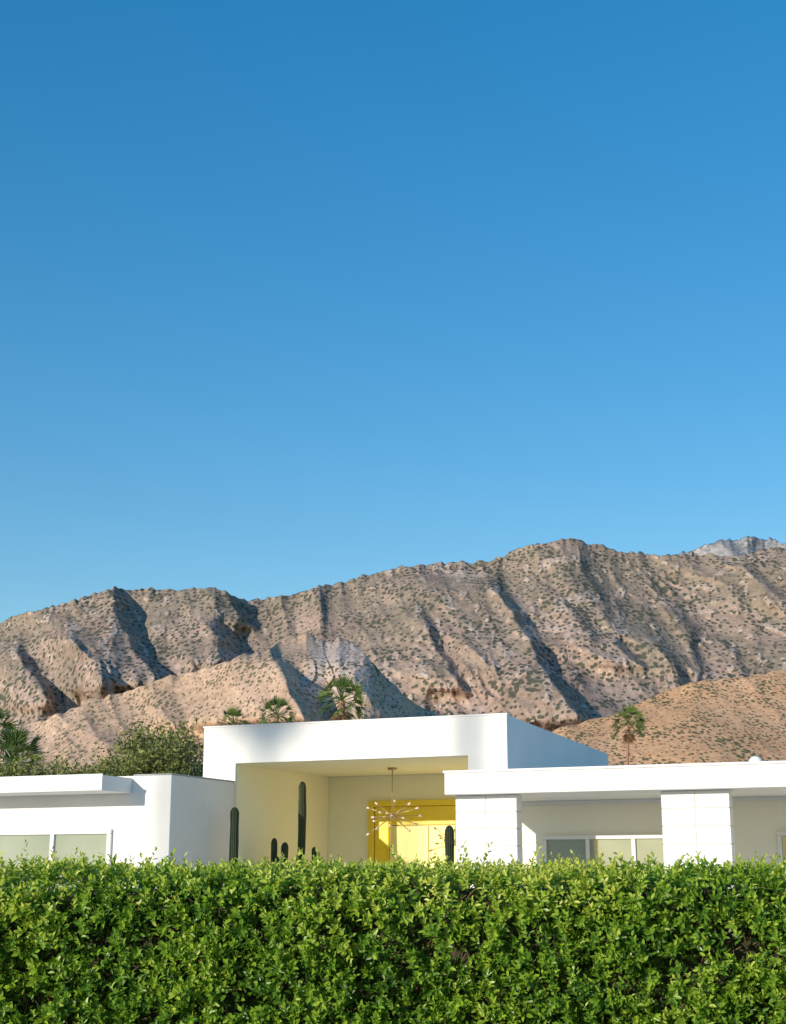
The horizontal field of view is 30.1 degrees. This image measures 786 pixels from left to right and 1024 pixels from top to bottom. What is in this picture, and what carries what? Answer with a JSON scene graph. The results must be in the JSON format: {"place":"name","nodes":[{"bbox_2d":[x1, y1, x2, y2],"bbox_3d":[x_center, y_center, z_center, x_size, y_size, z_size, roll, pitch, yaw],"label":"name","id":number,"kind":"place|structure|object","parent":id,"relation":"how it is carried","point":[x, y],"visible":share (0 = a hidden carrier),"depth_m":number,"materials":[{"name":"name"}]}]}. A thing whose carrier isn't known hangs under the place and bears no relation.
{"place":"outdoors","nodes":[
{"label":"outdoors","id":0,"kind":"place"},
{"bbox_2d":[0,632,446,774],"bbox_3d":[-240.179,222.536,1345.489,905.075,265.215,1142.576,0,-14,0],"label":"foothill","id":1,"kind":"structure","parent":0,"point":[294,670],"depth_m":1312.28,"materials":[{"name":"stone"}]},
{"bbox_2d":[236,764,328,887],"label":"portico wall","id":2,"kind":"structure","parent":0,"point":[267,799],"depth_m":21.70,"materials":[{"name":"beige paint"}]},
{"bbox_2d":[237,756,467,776],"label":"portico ceiling","id":3,"kind":"structure","parent":0,"point":[379,767],"depth_m":21.19,"materials":[{"name":"beige paint"}]},
{"bbox_2d":[366,767,421,835],"bbox_3d":[0.017,4.223,21.312,0.819,0.977,0.854,0,-14,0],"label":"sputnik chandelier","id":4,"kind":"object","parent":3,"relation":"hanging from","point":[392,816],"visible":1,"depth_m":21.26,"materials":[{"name":"gold metal"}]},
{"bbox_2d":[0,538,785,731],"bbox_3d":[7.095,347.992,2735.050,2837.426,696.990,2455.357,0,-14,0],"label":"mountain","id":5,"kind":"structure","parent":0,"point":[552,636],"depth_m":2585.02,"materials":[{"name":"brown stone"}]},
{"bbox_2d":[0,0,785,622],"label":"sky","id":6,"kind":"structure","parent":0,"point":[296,296],"materials":[{"name":"blue"}]},
{"bbox_2d":[349,740,607,776],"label":"wall","id":7,"kind":"structure","parent":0,"point":[583,755],"depth_m":22.69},
{"bbox_2d":[552,669,785,765],"bbox_3d":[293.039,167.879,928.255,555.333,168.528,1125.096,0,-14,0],"label":"foothill","id":8,"kind":"structure","parent":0,"point":[740,719],"depth_m":911.80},
{"bbox_2d":[675,536,785,556],"bbox_3d":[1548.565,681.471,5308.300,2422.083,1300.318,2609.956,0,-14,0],"label":"distant mountain","id":9,"kind":"structure","parent":0,"point":[746,545],"depth_m":5558.44,"materials":[{"name":"grey stone"}]},
{"label":"driveway","id":10,"kind":"structure","parent":0,"visible":0},
{"bbox_2d":[0,775,234,887],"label":"wing wall","id":11,"kind":"structure","parent":10,"relation":"on","point":[165,815],"depth_m":19.43,"materials":[{"name":"white paint"}]},
{"bbox_2d":[0,829,112,834],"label":"head","id":12,"kind":"object","parent":11,"relation":"attached to","point":[55,832],"visible":1,"depth_m":19.57},
{"bbox_2d":[0,775,131,796],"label":"roof overhang","id":13,"kind":"object","parent":11,"relation":"attached to","point":[105,784],"visible":1,"depth_m":19.03,"materials":[{"name":"white paint"}]},
{"bbox_2d":[0,774,102,779],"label":"fascia drip","id":14,"kind":"object","parent":13,"relation":"attached to","point":[51,776],"visible":1,"depth_m":18.99,"materials":[{"name":"white paint"}]},
{"bbox_2d":[133,773,234,781],"bbox_3d":[-2.828,3.638,19.974,0.590,0.016,1.692,-6,-15,22],"label":"parapet cap","id":15,"kind":"object","parent":11,"relation":"on","point":[182,775],"visible":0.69,"depth_m":19.34,"materials":[{"name":"grey"}]},
{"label":"sill","id":16,"kind":"object","parent":11,"relation":"attached to","visible":0},
{"bbox_2d":[49,835,54,868],"bbox_3d":[-4.556,4.889,19.455,0.060,1.168,0.042,-6,-15,22],"label":"mullion","id":17,"kind":"object","parent":16,"relation":"on","point":[52,840],"visible":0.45,"depth_m":19.55,"materials":[{"name":"white paint"}]},
{"bbox_2d":[0,834,106,887],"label":"glass","id":18,"kind":"object","parent":16,"relation":"on","point":[12,847],"visible":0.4,"depth_m":19.56,"materials":[{"name":"clear glass"}]},
{"bbox_2d":[106,834,111,886],"bbox_3d":[-3.730,4.804,19.115,0.060,1.168,0.042,-6,-15,22],"label":"mullion","id":19,"kind":"object","parent":16,"relation":"on","point":[109,845],"visible":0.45,"depth_m":19.20,"materials":[{"name":"white paint"}]},
{"bbox_2d":[229,807,238,866],"bbox_3d":[-2.169,5.244,19.581,0.166,2.540,0.134,0,-14,0],"label":"columnar cactus","id":20,"kind":"object","parent":10,"relation":"on","point":[234,834],"visible":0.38,"depth_m":19.77,"materials":[{"name":"green plant"}]},
{"bbox_2d":[271,838,276,864],"bbox_3d":[-1.705,5.698,20.610,0.115,2.160,0.097,0,-14,0],"label":"columnar cactus","id":21,"kind":"object","parent":10,"relation":"on","point":[273,848],"visible":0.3,"depth_m":20.80,"materials":[{"name":"green plant"}]},
{"bbox_2d":[281,842,288,867],"bbox_3d":[-1.575,5.717,20.565,0.181,2.100,0.119,0,-14,0],"label":"columnar cactus","id":22,"kind":"object","parent":10,"relation":"on","point":[284,848],"visible":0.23,"depth_m":20.76,"materials":[{"name":"green plant"}]},
{"bbox_2d":[297,782,305,863],"bbox_3d":[-1.358,5.373,20.982,0.202,2.970,0.121,0,-14,0],"label":"columnar cactus","id":23,"kind":"object","parent":10,"relation":"on","point":[302,818],"visible":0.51,"depth_m":21.18,"materials":[{"name":"green plant"}]},
{"bbox_2d":[312,847,316,865],"bbox_3d":[-1.153,5.818,20.842,0.112,2.040,0.074,0,-14,0],"label":"columnar cactus","id":24,"kind":"object","parent":10,"relation":"on","point":[314,852],"visible":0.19,"depth_m":21.05,"materials":[{"name":"green plant"}]},
{"bbox_2d":[368,801,374,861],"bbox_3d":[-0.338,5.892,22.661,0.090,2.780,0.060,-6,-15,22],"label":"frame","id":25,"kind":"object","parent":10,"relation":"on","point":[371,841],"visible":0.45,"depth_m":22.86,"materials":[{"name":"yellow paint"}]},
{"bbox_2d":[203,715,572,806],"bbox_3d":[-0.009,5.023,21.077,4.572,3.695,3.060,-6,-15,22],"label":"entry portal","id":26,"kind":"object","parent":10,"relation":"on","point":[496,742],"visible":0.35,"depth_m":20.07,"materials":[{"name":"white paint"}]},
{"bbox_2d":[203,713,509,727],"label":"parapet trim front","id":27,"kind":"structure","parent":26,"relation":"attached to","point":[358,720],"depth_m":20.09,"materials":[{"name":"white paint"}]},
{"bbox_2d":[388,807,389,860],"bbox_3d":[-0.064,5.911,22.543,0.016,2.685,0.052,-6,-15,22],"label":"mullion","id":28,"kind":"object","parent":10,"relation":"on","point":[388,835],"visible":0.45,"depth_m":22.75,"materials":[{"name":"yellow paint"}]},
{"bbox_2d":[328,774,455,887],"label":"portico back wall","id":29,"kind":"structure","parent":10,"relation":"on","point":[349,798],"depth_m":23.04,"materials":[{"name":"beige paint"}]},
{"bbox_2d":[375,807,387,864],"bbox_3d":[-0.174,5.926,22.602,0.230,2.685,0.027,-6,-15,22],"label":"side panel","id":30,"kind":"object","parent":29,"relation":"attached to","point":[381,843],"visible":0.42,"depth_m":22.80,"materials":[{"name":"yellow paint"}]},
{"bbox_2d":[390,826,428,887],"bbox_3d":[0.253,6.025,22.378,0.648,2.385,0.047,-6,-15,22],"label":"leaf","id":31,"kind":"object","parent":29,"relation":"attached to","point":[404,841],"visible":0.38,"depth_m":22.57,"materials":[{"name":"yellow paint"}]},
{"bbox_2d":[374,799,455,806],"bbox_3d":[0.559,4.495,22.618,1.856,0.090,0.060,-6,-15,22],"label":"door frame","id":32,"kind":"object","parent":29,"relation":"attached to","point":[438,802],"depth_m":22.66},
{"bbox_2d":[390,805,455,824],"bbox_3d":[0.566,4.685,22.586,1.340,0.285,0.032,-6,-15,22],"label":"transom","id":33,"kind":"object","parent":29,"relation":"attached to","point":[438,815],"visible":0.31,"depth_m":22.58,"materials":[{"name":"yellow glass"}]},
{"bbox_2d":[429,825,456,868],"bbox_3d":[0.865,5.962,22.127,0.660,2.385,0.047,-6,-15,22],"label":"leaf","id":34,"kind":"object","parent":29,"relation":"attached to","point":[437,839],"visible":0.2,"depth_m":22.40,"materials":[{"name":"yellow paint"}]},
{"bbox_2d":[445,825,453,887],"bbox_3d":[0.739,5.106,18.455,0.159,2.260,0.125,0,-14,0],"label":"columnar cactus","id":35,"kind":"object","parent":10,"relation":"on","point":[449,840],"visible":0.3,"depth_m":18.64,"materials":[{"name":"green plant"}]},
{"bbox_2d":[456,794,520,863],"bbox_3d":[1.140,4.629,17.168,0.749,2.561,0.188,-6,-15,22],"label":"mortar","id":36,"kind":"object","parent":10,"relation":"on","point":[486,828],"visible":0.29,"depth_m":17.28,"materials":[{"name":"grey concrete"}]},
{"bbox_2d":[456,795,522,887],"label":"blocks","id":37,"kind":"structure","parent":10,"relation":"on","point":[475,835],"depth_m":17.29,"materials":[{"name":"white concrete"}]},
{"bbox_2d":[444,763,785,801],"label":"roof slab","id":38,"kind":"structure","parent":37,"relation":"on","point":[757,780],"depth_m":16.73,"materials":[{"name":"white paint"}]},
{"bbox_2d":[443,761,785,773],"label":"fascia drip","id":39,"kind":"object","parent":38,"relation":"on","point":[623,766],"visible":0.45,"depth_m":16.62,"materials":[{"name":"white paint"}]},
{"bbox_2d":[749,756,761,761],"bbox_3d":[4.680,3.307,18.861,0.180,0.318,0.180,0,-14,0],"label":"roof vent","id":40,"kind":"object","parent":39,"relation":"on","point":[754,758],"visible":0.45,"depth_m":18.83,"materials":[{"name":"white paint"}]},
{"bbox_2d":[522,796,785,804],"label":"soffit trim","id":41,"kind":"structure","parent":38,"relation":"attached to","point":[640,800],"depth_m":18.39,"materials":[{"name":"white paint"}]},
{"bbox_2d":[522,800,785,887],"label":"wing wall","id":42,"kind":"structure","parent":10,"relation":"on","point":[758,825],"depth_m":18.36,"materials":[{"name":"white paint"}]},
{"bbox_2d":[542,834,662,839],"bbox_3d":[3.001,4.053,18.264,2.360,0.050,0.046,-6,-15,22],"label":"head","id":43,"kind":"object","parent":42,"relation":"attached to","point":[640,836],"visible":0.56,"depth_m":18.39},
{"bbox_2d":[777,831,785,835],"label":"head","id":44,"kind":"object","parent":42,"relation":"attached to","point":[780,833],"visible":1,"depth_m":17.56},
{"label":"sill","id":45,"kind":"object","parent":42,"relation":"attached to","visible":0},
{"bbox_2d":[542,840,546,866],"bbox_3d":[1.939,4.713,18.566,0.050,1.078,0.042,-6,-15,22],"label":"mullion","id":46,"kind":"object","parent":45,"relation":"on","point":[544,842],"visible":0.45,"depth_m":18.65,"materials":[{"name":"white paint"}]},
{"bbox_2d":[585,839,589,864],"bbox_3d":[2.459,4.659,18.352,0.050,1.078,0.042,-6,-15,22],"label":"mullion","id":47,"kind":"object","parent":45,"relation":"on","point":[587,842],"visible":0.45,"depth_m":18.43,"materials":[{"name":"white paint"}]},
{"bbox_2d":[547,838,664,887],"bbox_3d":[3.008,4.593,18.145,2.310,1.105,0.006,-6,-15,22],"label":"glass","id":48,"kind":"object","parent":45,"relation":"on","point":[644,847],"visible":0.21,"depth_m":18.37,"materials":[{"name":"clear glass"}]},
{"bbox_2d":[631,839,636,867],"bbox_3d":[3.002,4.603,18.128,0.050,1.078,0.042,-6,-15,22],"label":"mullion","id":49,"kind":"object","parent":45,"relation":"on","point":[633,843],"visible":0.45,"depth_m":18.21,"materials":[{"name":"white paint"}]},
{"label":"sill","id":50,"kind":"object","parent":42,"relation":"attached to","visible":0},
{"bbox_2d":[777,836,782,862],"bbox_3d":[4.645,4.181,17.514,0.050,0.598,0.042,-6,-15,22],"label":"mullion","id":51,"kind":"object","parent":50,"relation":"on","point":[779,842],"visible":0.51,"depth_m":17.53,"materials":[{"name":"white paint"}]},
{"bbox_2d":[782,835,785,862],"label":"glass","id":52,"kind":"object","parent":50,"relation":"on","point":[784,845],"visible":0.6,"depth_m":17.55,"materials":[{"name":"clear glass"}]},
{"bbox_2d":[661,790,735,887],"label":"blocks","id":53,"kind":"structure","parent":10,"relation":"on","point":[707,836],"depth_m":16.35,"materials":[{"name":"white concrete"}]},
{"bbox_2d":[662,790,734,862],"bbox_3d":[3.427,4.393,16.226,0.749,2.561,0.188,-6,-15,22],"label":"mortar","id":54,"kind":"object","parent":10,"relation":"on","point":[697,844],"visible":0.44,"depth_m":16.36,"materials":[{"name":"grey concrete"}]},
{"label":"ground","id":55,"kind":"structure","parent":0,"visible":0},
{"bbox_2d":[0,706,18,762],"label":"fan palm tree","id":56,"kind":"object","parent":55,"relation":"on","point":[4,724],"visible":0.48,"depth_m":69.27,"materials":[{"name":"green plant"}]},
{"bbox_2d":[0,723,49,774],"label":"fan palm tree","id":57,"kind":"object","parent":55,"relation":"on","point":[14,739],"visible":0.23,"depth_m":65.12,"materials":[{"name":"green plant"}]},
{"bbox_2d":[0,766,81,776],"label":"mesquite tree","id":58,"kind":"object","parent":55,"relation":"on","point":[14,769],"depth_m":44.60,"materials":[{"name":"green plant"}]},
{"bbox_2d":[0,750,117,776],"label":"mesquite tree","id":59,"kind":"object","parent":55,"relation":"on","point":[7,770],"visible":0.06,"depth_m":48.35,"materials":[{"name":"green plant"}]},
{"bbox_2d":[23,743,131,775],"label":"mesquite tree","id":60,"kind":"object","parent":55,"relation":"on","point":[66,763],"visible":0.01,"depth_m":51.34,"materials":[{"name":"green plant"}]},
{"bbox_2d":[59,759,133,775],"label":"mesquite tree","id":61,"kind":"object","parent":55,"relation":"on","point":[115,773],"visible":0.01,"depth_m":43.56,"materials":[{"name":"green plant"}]},
{"bbox_2d":[84,708,203,776],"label":"mesquite tree","id":62,"kind":"object","parent":55,"relation":"on","point":[145,756],"visible":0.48,"depth_m":47.87,"materials":[{"name":"green plant"}]},
{"bbox_2d":[217,705,248,725],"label":"fan palm tree","id":63,"kind":"object","parent":55,"relation":"on","point":[232,711],"visible":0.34,"depth_m":149.23,"materials":[{"name":"green plant"}]},
{"bbox_2d":[256,696,297,723],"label":"fan palm tree","id":64,"kind":"object","parent":55,"relation":"on","point":[277,703],"visible":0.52,"depth_m":139.36,"materials":[{"name":"green plant"}]},
{"bbox_2d":[313,673,368,720],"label":"fan palm tree","id":65,"kind":"object","parent":55,"relation":"on","point":[341,684],"visible":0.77,"depth_m":99.57,"materials":[{"name":"green plant"}]},
{"bbox_2d":[0,839,785,1023],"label":"hedge","id":66,"kind":"object","parent":55,"relation":"on","point":[222,942],"visible":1,"depth_m":6.35,"materials":[{"name":"green plant"}]},
{"bbox_2d":[607,703,646,764],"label":"fan palm tree","id":67,"kind":"object","parent":55,"relation":"on","point":[627,737],"visible":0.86,"depth_m":128.91,"materials":[{"name":"green plant"}]}
]}

